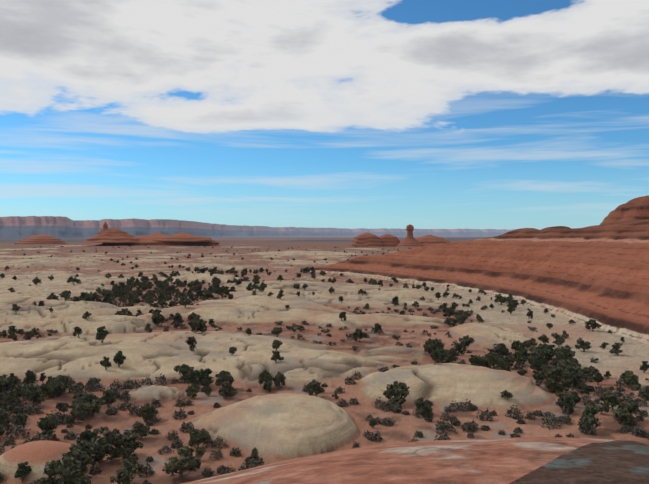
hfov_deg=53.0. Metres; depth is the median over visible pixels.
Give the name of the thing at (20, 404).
shrub
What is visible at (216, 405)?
shrub
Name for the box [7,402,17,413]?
shrub
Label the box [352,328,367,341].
juniper
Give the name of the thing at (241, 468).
shrub
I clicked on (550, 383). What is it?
juniper
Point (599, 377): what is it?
juniper
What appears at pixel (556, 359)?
juniper
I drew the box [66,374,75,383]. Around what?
shrub
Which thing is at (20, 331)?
juniper
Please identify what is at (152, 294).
juniper
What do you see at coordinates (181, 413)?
shrub
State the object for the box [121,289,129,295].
juniper
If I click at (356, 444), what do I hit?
shrub
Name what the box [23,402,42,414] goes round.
shrub
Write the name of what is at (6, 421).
juniper
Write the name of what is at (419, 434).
shrub
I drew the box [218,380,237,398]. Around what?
juniper
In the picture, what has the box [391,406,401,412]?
shrub
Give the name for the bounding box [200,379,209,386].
juniper
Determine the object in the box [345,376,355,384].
shrub
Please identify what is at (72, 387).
shrub
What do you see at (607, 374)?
juniper
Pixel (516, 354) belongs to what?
juniper
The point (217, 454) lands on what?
shrub
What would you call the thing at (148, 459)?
shrub
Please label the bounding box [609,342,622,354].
juniper
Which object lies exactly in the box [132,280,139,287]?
juniper
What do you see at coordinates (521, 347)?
juniper
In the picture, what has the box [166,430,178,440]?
shrub
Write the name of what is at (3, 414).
juniper
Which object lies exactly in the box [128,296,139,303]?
juniper
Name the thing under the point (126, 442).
juniper
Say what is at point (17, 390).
juniper
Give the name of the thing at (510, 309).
juniper
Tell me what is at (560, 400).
juniper
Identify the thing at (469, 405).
shrub
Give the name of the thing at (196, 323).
juniper
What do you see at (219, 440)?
shrub
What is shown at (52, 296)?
juniper
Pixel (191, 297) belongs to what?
juniper
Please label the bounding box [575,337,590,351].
juniper
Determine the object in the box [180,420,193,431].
shrub
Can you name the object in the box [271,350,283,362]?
juniper
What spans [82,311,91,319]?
juniper
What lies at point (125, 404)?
shrub
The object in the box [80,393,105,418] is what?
juniper
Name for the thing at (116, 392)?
shrub
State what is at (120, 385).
shrub
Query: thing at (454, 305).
juniper
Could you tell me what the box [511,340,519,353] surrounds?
juniper
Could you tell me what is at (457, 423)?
shrub
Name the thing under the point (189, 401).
shrub
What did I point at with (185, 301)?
juniper
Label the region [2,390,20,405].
juniper
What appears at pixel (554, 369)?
juniper
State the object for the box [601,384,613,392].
shrub
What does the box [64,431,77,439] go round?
shrub
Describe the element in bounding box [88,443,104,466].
juniper
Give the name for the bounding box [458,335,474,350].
juniper
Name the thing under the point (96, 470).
shrub
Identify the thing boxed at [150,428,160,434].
shrub
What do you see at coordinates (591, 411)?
juniper
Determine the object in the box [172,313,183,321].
juniper
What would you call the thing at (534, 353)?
juniper
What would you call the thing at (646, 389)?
juniper
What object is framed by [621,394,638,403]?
shrub
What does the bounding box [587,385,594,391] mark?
shrub
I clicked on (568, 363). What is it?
juniper
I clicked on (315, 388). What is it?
juniper
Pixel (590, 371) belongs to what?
juniper
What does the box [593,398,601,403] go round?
shrub
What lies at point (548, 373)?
juniper
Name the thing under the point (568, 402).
juniper
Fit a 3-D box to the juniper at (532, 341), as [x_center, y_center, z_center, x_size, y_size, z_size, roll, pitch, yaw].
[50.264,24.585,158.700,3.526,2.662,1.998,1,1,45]
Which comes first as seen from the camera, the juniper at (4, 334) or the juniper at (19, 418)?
the juniper at (19, 418)
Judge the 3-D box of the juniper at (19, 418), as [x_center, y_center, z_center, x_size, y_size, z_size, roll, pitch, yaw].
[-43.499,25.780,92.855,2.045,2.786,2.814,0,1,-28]
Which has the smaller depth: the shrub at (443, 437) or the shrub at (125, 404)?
the shrub at (443, 437)
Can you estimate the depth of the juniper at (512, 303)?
229.79 m
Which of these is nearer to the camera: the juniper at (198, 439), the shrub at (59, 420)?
the juniper at (198, 439)
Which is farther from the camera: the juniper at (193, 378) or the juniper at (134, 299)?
the juniper at (134, 299)
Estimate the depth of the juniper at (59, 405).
103.05 m
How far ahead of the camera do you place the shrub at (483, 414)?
97.14 m
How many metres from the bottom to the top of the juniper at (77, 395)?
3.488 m
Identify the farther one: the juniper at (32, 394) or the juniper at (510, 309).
the juniper at (510, 309)
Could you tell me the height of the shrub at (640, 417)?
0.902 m
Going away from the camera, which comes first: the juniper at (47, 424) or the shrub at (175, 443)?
the shrub at (175, 443)
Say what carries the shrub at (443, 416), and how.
on the terrain
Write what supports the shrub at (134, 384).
on the terrain
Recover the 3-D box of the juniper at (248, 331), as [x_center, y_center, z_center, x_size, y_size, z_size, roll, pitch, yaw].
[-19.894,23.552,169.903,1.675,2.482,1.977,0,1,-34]
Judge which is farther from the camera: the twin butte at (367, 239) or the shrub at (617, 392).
the twin butte at (367, 239)
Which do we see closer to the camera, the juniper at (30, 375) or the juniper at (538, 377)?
the juniper at (538, 377)
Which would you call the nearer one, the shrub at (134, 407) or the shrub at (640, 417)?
the shrub at (640, 417)
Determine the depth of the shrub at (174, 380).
123.17 m
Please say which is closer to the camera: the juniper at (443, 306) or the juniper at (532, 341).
the juniper at (532, 341)
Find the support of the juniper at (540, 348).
on the terrain
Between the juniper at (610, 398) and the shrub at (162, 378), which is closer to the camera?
the juniper at (610, 398)
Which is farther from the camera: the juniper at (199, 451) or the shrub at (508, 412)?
the shrub at (508, 412)
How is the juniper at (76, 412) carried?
on the terrain
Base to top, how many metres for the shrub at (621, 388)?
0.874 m
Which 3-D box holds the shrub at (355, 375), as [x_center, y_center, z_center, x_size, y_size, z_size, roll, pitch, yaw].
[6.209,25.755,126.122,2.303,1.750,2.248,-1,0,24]
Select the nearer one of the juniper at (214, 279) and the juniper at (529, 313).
the juniper at (529, 313)
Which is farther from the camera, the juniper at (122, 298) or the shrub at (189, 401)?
the juniper at (122, 298)
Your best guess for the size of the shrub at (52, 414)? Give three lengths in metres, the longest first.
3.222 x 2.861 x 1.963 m
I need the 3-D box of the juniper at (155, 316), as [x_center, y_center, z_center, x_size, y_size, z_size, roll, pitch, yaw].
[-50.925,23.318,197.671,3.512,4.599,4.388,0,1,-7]
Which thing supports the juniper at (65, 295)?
on the terrain
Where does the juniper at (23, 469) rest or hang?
on the terrain
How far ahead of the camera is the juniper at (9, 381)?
112.30 m
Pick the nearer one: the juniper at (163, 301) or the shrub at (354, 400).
the shrub at (354, 400)
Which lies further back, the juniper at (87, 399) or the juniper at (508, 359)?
the juniper at (508, 359)
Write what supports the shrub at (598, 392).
on the terrain
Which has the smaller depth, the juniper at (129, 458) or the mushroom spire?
the juniper at (129, 458)
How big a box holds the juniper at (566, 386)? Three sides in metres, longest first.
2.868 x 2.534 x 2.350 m
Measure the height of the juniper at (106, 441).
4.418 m
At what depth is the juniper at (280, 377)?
119.48 m
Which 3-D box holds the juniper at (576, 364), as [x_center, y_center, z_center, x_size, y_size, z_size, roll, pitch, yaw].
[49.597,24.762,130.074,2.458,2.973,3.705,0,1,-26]
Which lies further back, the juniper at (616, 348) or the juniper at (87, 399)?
the juniper at (616, 348)
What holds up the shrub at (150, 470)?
on the terrain
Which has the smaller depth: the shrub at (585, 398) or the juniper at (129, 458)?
the juniper at (129, 458)
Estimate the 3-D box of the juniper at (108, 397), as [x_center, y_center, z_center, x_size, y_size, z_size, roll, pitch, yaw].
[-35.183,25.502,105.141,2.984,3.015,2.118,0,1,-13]
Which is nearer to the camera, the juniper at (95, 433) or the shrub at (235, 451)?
the shrub at (235, 451)
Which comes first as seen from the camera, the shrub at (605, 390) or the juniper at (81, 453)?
the juniper at (81, 453)
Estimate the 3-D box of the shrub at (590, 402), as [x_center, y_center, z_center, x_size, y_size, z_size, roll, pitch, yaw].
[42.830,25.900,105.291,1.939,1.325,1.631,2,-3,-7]
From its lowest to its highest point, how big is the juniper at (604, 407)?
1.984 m
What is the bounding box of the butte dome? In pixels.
[415,234,449,245]
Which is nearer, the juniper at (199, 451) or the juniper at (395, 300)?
the juniper at (199, 451)
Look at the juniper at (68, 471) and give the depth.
68.42 m
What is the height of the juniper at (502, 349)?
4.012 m
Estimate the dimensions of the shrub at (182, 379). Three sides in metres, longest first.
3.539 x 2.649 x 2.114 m
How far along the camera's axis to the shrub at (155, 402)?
106.08 m
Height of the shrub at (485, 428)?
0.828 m
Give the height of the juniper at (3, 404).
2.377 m
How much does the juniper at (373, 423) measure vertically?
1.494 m
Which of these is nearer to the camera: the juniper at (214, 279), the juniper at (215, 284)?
the juniper at (215, 284)
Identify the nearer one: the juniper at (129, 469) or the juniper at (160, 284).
the juniper at (129, 469)
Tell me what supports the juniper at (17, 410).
on the terrain
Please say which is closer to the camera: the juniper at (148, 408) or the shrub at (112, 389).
the juniper at (148, 408)
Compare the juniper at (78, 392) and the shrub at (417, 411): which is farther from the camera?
the juniper at (78, 392)
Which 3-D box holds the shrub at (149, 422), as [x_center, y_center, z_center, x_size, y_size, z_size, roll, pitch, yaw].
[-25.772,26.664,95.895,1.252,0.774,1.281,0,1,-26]
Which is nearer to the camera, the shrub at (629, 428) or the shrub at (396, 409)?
the shrub at (629, 428)
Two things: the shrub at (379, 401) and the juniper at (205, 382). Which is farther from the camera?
the juniper at (205, 382)
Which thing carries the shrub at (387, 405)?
on the terrain
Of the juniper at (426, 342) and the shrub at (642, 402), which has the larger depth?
the juniper at (426, 342)
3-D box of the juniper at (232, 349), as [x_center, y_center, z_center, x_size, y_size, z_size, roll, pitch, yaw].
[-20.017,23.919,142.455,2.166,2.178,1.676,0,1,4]
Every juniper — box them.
[0,330,6,336]
[0,374,14,392]
[0,401,8,411]
[0,408,7,424]
[0,423,6,435]
[1,417,11,428]
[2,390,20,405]
[8,326,16,334]
[8,384,24,397]
[11,408,23,416]
[12,304,20,312]
[12,413,26,426]
[14,377,19,384]
[14,461,31,481]
[16,329,24,335]
[21,385,44,404]
[22,370,36,383]
[24,331,33,339]
[28,476,57,483]
[32,277,41,283]
[36,416,56,438]
[39,373,45,382]
[40,383,49,397]
[43,456,91,483]
[45,381,64,397]
[46,292,58,299]
[48,375,69,392]
[50,434,58,440]
[56,402,63,410]
[58,290,70,300]
[60,438,99,473]
[67,276,76,283]
[69,399,81,408]
[70,403,87,422]
[72,390,84,398]
[73,326,82,337]
[74,392,87,401]
[75,429,93,442]
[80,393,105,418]
[81,394,97,416]
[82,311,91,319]
[84,430,118,462]
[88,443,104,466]
[90,292,100,300]
[90,428,100,439]
[91,378,100,385]
[94,326,108,342]
[100,356,111,369]
[100,390,115,406]
[105,291,114,296]
[109,287,121,297]
[110,460,144,483]
[112,429,143,457]
[113,351,125,366]
[114,308,127,315]
[118,295,126,303]
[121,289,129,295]
[123,456,136,463]
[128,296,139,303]
[130,421,149,438]
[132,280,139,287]
[139,402,157,420]
[144,324,151,332]
[146,299,154,306]
[147,293,155,297]
[151,309,160,318]
[152,312,161,325]
[156,280,163,288]
[156,297,167,306]
[156,314,165,325]
[158,292,164,299]
[160,285,169,290]
[162,446,200,478]
[164,276,173,282]
[169,285,175,291]
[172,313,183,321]
[173,363,193,381]
[177,281,184,287]
[179,296,191,307]
[185,384,199,397]
[186,336,196,350]
[187,315,206,332]
[187,370,200,385]
[188,294,194,301]
[188,312,198,320]
[188,429,207,446]
[192,279,200,286]
[195,446,205,459]
[196,290,202,296]
[197,326,206,332]
[198,368,213,383]
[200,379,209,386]
[203,291,211,299]
[203,386,212,395]
[211,277,219,282]
[212,281,219,288]
[215,370,233,386]
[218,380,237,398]
[229,346,236,354]
[241,277,249,281]
[245,328,251,334]
[245,447,262,463]
[251,284,258,290]
[258,282,267,291]
[258,369,272,387]
[263,382,271,392]
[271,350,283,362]
[272,327,283,336]
[272,339,282,350]
[273,371,285,387]
[296,325,304,330]
[305,379,324,396]
[339,312,346,320]
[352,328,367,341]
[358,289,366,294]
[369,418,376,428]
[374,323,381,333]
[381,381,409,405]
[392,296,398,305]
[412,301,418,306]
[414,397,428,408]
[420,404,433,419]
[423,338,433,353]
[425,338,441,352]
[430,349,441,364]
[438,303,447,309]
[439,352,444,361]
[442,291,449,297]
[443,308,454,317]
[444,318,453,326]
[444,348,458,362]
[450,302,458,309]
[454,343,464,354]
[455,312,466,324]
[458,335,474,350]
[464,311,470,319]
[468,355,482,365]
[477,315,483,322]
[479,356,490,366]
[483,351,503,365]
[492,358,509,369]
[494,294,507,304]
[495,343,508,356]
[500,390,512,399]
[503,354,514,366]
[503,364,510,371]
[507,299,517,307]
[507,307,515,312]
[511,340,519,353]
[513,352,522,357]
[515,355,526,364]
[517,342,524,351]
[517,370,524,375]
[521,348,528,358]
[523,340,529,348]
[526,311,532,318]
[527,338,537,345]
[527,349,546,362]
[529,356,544,371]
[532,372,543,386]
[533,346,543,355]
[536,364,545,374]
[538,334,548,343]
[538,343,546,348]
[539,349,553,363]
[540,365,550,371]
[543,369,555,381]
[544,365,561,381]
[544,379,555,391]
[546,344,554,357]
[548,381,561,391]
[551,355,563,365]
[553,334,564,346]
[553,346,578,362]
[554,362,565,379]
[555,392,567,409]
[556,359,578,378]
[558,379,571,392]
[560,365,586,390]
[562,394,574,412]
[565,358,580,369]
[570,391,580,406]
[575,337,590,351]
[577,413,596,429]
[581,385,590,394]
[582,405,600,427]
[585,319,600,330]
[585,366,598,378]
[593,372,603,383]
[596,402,609,413]
[599,391,622,409]
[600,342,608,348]
[604,371,610,377]
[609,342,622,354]
[613,408,636,426]
[619,370,633,384]
[619,398,639,415]
[624,373,638,384]
[639,361,648,372]
[642,385,648,398]
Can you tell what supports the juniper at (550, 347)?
on the terrain
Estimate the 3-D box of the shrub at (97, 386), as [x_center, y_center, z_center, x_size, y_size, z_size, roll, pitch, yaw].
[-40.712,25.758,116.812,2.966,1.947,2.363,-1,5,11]
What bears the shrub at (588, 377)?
on the terrain
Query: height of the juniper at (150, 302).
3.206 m
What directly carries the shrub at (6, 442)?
on the terrain
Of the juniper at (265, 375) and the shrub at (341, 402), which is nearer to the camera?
the shrub at (341, 402)
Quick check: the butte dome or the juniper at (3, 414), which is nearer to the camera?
the juniper at (3, 414)
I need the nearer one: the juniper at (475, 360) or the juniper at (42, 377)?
the juniper at (42, 377)
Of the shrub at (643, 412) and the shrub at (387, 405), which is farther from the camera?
the shrub at (387, 405)
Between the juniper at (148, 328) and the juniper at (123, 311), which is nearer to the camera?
the juniper at (148, 328)
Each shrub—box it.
[1,423,30,438]
[3,438,15,445]
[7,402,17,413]
[13,401,26,409]
[20,380,34,387]
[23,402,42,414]
[28,431,51,441]
[45,409,63,422]
[52,414,62,425]
[55,412,68,422]
[62,416,74,424]
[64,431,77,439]
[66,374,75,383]
[67,383,80,392]
[85,385,95,391]
[87,381,104,390]
[89,465,101,474]
[99,426,108,433]
[103,387,119,395]
[105,406,117,415]
[107,379,123,389]
[109,390,119,398]
[116,399,133,410]
[119,393,129,400]
[122,452,137,460]
[123,383,130,388]
[129,379,140,389]
[129,402,141,416]
[138,463,154,476]
[141,377,153,384]
[144,411,160,423]
[145,420,153,425]
[146,457,153,461]
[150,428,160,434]
[151,398,162,406]
[154,373,168,384]
[158,444,173,453]
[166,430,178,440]
[169,377,178,383]
[171,438,182,448]
[172,408,187,419]
[173,398,185,406]
[177,375,187,383]
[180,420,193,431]
[184,399,193,405]
[201,437,214,447]
[201,467,214,476]
[208,447,223,459]
[211,436,227,448]
[213,402,220,407]
[217,465,227,473]
[225,465,236,472]
[229,447,241,456]
[238,465,248,470]
[241,455,264,468]
[274,321,283,325]
[334,386,344,393]
[336,399,348,406]
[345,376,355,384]
[349,397,359,404]
[352,441,359,447]
[353,370,363,378]
[363,430,371,436]
[370,415,382,424]
[370,430,381,441]
[372,397,385,408]
[378,401,393,410]
[381,417,395,426]
[389,335,400,339]
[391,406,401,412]
[402,410,409,414]
[412,406,424,417]
[414,431,422,437]
[434,432,450,440]
[435,419,457,433]
[440,410,449,420]
[444,406,451,412]
[446,401,462,410]
[449,419,460,425]
[459,399,475,411]
[462,422,477,431]
[467,431,474,438]
[476,408,492,420]
[481,425,489,430]
[504,405,524,418]
[509,433,520,437]
[512,364,527,370]
[513,427,523,433]
[516,419,525,423]
[525,411,535,419]
[533,410,542,416]
[541,412,562,429]
[558,413,574,424]
[562,407,571,414]
[578,422,596,435]
[580,393,590,401]
[583,375,593,381]
[584,400,594,405]
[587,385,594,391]
[590,357,598,362]
[593,390,603,396]
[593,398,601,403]
[595,384,602,390]
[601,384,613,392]
[614,380,624,386]
[614,390,622,396]
[616,386,624,391]
[617,426,628,433]
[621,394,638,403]
[623,425,631,431]
[628,382,641,390]
[632,426,645,437]
[635,415,644,420]
[635,431,645,436]
[637,388,645,396]
[638,398,648,406]
[638,409,647,416]
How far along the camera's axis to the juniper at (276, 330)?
174.88 m
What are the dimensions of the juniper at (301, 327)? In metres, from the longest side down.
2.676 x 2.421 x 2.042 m
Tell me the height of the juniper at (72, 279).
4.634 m
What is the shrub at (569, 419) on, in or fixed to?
on the terrain
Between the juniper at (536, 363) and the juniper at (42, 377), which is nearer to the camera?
the juniper at (42, 377)
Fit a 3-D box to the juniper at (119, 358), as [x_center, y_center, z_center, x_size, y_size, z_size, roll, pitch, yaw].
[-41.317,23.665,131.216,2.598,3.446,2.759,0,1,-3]
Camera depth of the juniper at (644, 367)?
126.43 m
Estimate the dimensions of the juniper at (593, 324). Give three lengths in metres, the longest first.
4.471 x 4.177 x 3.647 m
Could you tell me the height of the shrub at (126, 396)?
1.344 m
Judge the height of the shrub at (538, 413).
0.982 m
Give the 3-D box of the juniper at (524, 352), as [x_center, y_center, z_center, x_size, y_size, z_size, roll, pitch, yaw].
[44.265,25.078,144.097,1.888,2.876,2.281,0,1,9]
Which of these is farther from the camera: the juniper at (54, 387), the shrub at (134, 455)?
the juniper at (54, 387)
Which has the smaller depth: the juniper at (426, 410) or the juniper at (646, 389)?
the juniper at (426, 410)
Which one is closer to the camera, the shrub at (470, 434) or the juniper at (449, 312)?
the shrub at (470, 434)
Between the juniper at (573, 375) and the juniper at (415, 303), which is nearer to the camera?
the juniper at (573, 375)
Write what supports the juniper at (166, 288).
on the terrain
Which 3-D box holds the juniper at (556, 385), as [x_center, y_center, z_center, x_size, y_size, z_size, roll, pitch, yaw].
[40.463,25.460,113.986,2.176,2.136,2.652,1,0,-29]
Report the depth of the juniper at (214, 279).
359.62 m
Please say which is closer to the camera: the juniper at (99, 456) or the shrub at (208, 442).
the juniper at (99, 456)
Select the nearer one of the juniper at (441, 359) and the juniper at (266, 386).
the juniper at (266, 386)
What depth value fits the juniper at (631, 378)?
115.67 m
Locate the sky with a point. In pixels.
(349, 114)
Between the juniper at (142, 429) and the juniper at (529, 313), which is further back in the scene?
the juniper at (529, 313)
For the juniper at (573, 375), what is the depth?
114.70 m
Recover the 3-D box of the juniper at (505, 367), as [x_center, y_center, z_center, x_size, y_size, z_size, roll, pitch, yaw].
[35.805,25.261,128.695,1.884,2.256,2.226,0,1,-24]
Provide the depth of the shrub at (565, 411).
100.14 m
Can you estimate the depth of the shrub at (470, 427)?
91.57 m
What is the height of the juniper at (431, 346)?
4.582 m
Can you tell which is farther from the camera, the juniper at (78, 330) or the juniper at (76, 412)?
the juniper at (78, 330)
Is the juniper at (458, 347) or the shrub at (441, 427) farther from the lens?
the juniper at (458, 347)
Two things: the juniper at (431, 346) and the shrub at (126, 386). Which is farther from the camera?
the juniper at (431, 346)
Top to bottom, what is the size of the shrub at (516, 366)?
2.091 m
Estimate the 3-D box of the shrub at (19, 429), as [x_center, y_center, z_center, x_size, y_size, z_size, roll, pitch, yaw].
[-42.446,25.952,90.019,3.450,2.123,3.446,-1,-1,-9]
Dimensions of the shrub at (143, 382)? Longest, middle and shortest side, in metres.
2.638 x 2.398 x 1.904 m
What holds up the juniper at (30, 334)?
on the terrain
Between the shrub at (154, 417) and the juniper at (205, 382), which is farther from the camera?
the juniper at (205, 382)
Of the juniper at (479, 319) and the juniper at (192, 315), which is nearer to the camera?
the juniper at (479, 319)
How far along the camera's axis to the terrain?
150.69 m
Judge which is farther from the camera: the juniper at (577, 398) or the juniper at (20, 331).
the juniper at (20, 331)
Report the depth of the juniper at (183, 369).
124.60 m
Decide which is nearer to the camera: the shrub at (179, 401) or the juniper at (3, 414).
the juniper at (3, 414)
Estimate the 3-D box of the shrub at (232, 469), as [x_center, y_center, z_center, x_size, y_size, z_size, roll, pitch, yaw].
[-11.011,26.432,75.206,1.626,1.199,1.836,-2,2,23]
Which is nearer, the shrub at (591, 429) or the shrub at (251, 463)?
the shrub at (251, 463)
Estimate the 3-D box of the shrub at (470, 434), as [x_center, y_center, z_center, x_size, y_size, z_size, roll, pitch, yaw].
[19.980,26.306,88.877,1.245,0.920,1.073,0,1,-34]
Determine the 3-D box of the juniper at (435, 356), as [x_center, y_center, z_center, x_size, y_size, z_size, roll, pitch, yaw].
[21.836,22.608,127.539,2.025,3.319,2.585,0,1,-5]
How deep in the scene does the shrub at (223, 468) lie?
75.98 m
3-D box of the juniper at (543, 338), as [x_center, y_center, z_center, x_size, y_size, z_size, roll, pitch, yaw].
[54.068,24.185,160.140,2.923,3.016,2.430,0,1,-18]
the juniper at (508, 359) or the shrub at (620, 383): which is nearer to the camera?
the shrub at (620, 383)
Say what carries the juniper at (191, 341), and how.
on the terrain
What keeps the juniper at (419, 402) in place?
on the terrain
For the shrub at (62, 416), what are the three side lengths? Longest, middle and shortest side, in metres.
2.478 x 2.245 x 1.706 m
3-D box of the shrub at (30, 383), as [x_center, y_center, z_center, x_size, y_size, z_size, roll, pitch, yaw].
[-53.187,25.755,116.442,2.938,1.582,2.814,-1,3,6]
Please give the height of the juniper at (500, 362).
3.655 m
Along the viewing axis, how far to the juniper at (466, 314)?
212.66 m
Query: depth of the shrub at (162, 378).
122.94 m
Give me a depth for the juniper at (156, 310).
205.28 m
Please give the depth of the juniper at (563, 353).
134.68 m
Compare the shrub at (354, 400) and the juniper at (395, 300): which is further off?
the juniper at (395, 300)
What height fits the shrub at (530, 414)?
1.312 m
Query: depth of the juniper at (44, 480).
67.66 m
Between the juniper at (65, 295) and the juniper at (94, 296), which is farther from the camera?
the juniper at (94, 296)
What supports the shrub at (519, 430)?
on the terrain
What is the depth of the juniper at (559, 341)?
156.52 m
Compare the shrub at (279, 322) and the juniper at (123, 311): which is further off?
the juniper at (123, 311)
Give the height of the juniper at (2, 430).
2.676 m
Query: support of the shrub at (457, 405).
on the terrain
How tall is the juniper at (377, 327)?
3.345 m
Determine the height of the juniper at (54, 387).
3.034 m
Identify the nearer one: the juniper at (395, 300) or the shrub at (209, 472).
the shrub at (209, 472)
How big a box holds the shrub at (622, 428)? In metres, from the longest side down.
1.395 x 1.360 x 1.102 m
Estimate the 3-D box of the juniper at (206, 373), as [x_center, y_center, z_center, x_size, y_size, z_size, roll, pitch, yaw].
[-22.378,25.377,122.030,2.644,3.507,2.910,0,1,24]
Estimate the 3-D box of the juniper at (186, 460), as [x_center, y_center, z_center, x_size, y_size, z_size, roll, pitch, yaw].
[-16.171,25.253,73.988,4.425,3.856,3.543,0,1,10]
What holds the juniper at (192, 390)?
on the terrain
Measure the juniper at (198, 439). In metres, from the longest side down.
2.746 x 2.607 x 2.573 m
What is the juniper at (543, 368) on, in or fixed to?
on the terrain
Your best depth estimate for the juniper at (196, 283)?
334.88 m
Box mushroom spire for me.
[396,224,424,246]
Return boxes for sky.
[0,0,648,229]
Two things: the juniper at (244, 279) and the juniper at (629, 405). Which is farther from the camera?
the juniper at (244, 279)
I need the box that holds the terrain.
[0,195,648,483]
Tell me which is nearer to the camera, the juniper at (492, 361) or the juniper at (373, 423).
the juniper at (373, 423)
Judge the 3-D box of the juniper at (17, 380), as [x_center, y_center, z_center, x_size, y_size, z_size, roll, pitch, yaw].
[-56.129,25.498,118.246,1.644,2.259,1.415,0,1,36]
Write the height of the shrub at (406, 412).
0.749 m
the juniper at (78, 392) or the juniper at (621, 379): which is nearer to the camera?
the juniper at (78, 392)
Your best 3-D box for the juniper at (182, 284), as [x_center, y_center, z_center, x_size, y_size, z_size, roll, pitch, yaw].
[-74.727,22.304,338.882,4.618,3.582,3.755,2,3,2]
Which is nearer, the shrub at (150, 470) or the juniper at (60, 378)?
the shrub at (150, 470)
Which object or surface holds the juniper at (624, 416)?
on the terrain
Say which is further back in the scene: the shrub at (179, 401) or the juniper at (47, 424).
the shrub at (179, 401)
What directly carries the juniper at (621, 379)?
on the terrain
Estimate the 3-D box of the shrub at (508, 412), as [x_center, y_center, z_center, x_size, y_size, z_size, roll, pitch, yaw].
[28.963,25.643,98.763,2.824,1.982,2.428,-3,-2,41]
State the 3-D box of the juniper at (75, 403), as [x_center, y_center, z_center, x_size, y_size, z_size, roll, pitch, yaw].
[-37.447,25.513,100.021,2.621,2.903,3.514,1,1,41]
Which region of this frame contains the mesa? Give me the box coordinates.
[0,216,515,237]
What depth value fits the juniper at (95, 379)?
119.19 m
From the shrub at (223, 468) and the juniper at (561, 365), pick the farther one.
the juniper at (561, 365)
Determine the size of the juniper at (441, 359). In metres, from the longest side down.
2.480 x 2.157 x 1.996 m
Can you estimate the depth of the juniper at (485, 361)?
132.90 m
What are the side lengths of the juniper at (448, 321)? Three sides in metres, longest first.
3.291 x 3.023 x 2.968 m
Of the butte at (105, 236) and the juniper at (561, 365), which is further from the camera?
the butte at (105, 236)
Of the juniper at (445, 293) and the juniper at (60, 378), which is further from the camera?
the juniper at (445, 293)
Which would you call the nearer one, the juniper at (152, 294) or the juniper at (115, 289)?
the juniper at (152, 294)
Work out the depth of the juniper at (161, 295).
267.25 m
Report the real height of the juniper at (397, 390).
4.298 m
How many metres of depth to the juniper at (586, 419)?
90.66 m
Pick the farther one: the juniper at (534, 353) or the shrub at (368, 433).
the juniper at (534, 353)
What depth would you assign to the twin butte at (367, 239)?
1482.84 m
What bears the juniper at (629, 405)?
on the terrain
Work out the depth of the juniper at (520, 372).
123.89 m
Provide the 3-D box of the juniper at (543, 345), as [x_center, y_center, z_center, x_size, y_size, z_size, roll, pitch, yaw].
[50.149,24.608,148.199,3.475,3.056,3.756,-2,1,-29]
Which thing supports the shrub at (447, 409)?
on the terrain
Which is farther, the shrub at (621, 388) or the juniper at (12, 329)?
the juniper at (12, 329)
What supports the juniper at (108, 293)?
on the terrain
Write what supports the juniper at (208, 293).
on the terrain
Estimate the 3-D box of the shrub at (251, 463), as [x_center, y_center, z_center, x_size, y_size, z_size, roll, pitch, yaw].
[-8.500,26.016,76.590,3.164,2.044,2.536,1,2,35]
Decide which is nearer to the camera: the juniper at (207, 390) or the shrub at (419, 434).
the shrub at (419, 434)
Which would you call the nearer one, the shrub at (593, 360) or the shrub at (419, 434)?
the shrub at (419, 434)
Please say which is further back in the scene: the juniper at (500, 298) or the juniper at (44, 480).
the juniper at (500, 298)
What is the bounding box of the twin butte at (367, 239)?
[350,232,399,246]
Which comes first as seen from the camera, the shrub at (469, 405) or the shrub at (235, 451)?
the shrub at (235, 451)
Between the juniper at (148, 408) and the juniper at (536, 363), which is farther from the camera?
the juniper at (536, 363)
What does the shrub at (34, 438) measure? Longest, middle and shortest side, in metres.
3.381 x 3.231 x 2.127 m
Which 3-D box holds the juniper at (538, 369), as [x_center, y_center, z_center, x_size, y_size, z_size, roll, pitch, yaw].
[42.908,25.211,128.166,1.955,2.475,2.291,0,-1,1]
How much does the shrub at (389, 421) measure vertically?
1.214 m
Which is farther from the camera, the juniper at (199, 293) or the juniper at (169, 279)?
the juniper at (169, 279)
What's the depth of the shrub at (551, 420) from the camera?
93.66 m
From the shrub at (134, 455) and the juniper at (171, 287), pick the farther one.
the juniper at (171, 287)
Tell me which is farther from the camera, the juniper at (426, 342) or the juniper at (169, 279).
the juniper at (169, 279)
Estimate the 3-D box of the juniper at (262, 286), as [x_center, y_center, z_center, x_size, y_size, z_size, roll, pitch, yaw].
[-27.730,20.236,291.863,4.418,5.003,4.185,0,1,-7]
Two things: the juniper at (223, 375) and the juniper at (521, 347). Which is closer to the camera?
the juniper at (223, 375)
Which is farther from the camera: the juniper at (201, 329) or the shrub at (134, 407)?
the juniper at (201, 329)
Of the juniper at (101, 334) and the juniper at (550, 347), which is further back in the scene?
the juniper at (101, 334)
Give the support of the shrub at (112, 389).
on the terrain
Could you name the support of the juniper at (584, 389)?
on the terrain
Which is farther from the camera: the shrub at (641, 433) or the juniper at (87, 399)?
the juniper at (87, 399)
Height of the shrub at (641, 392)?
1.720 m
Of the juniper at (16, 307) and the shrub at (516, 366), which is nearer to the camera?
the shrub at (516, 366)
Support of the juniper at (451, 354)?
on the terrain
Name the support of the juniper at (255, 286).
on the terrain
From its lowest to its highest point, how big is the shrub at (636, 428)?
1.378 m
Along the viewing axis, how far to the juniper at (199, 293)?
279.78 m
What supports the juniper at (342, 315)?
on the terrain
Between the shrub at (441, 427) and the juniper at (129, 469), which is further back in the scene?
the shrub at (441, 427)
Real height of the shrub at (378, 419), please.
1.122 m
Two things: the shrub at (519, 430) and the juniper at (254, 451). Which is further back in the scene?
the shrub at (519, 430)
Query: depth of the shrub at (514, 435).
87.75 m
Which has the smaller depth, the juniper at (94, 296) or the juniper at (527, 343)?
the juniper at (527, 343)
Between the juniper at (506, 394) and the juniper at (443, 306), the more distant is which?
the juniper at (443, 306)
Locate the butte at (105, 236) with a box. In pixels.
[14,222,221,245]
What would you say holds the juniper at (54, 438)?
on the terrain
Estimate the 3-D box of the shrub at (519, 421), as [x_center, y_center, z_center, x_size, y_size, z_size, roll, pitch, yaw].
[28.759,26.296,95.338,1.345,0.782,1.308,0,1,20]

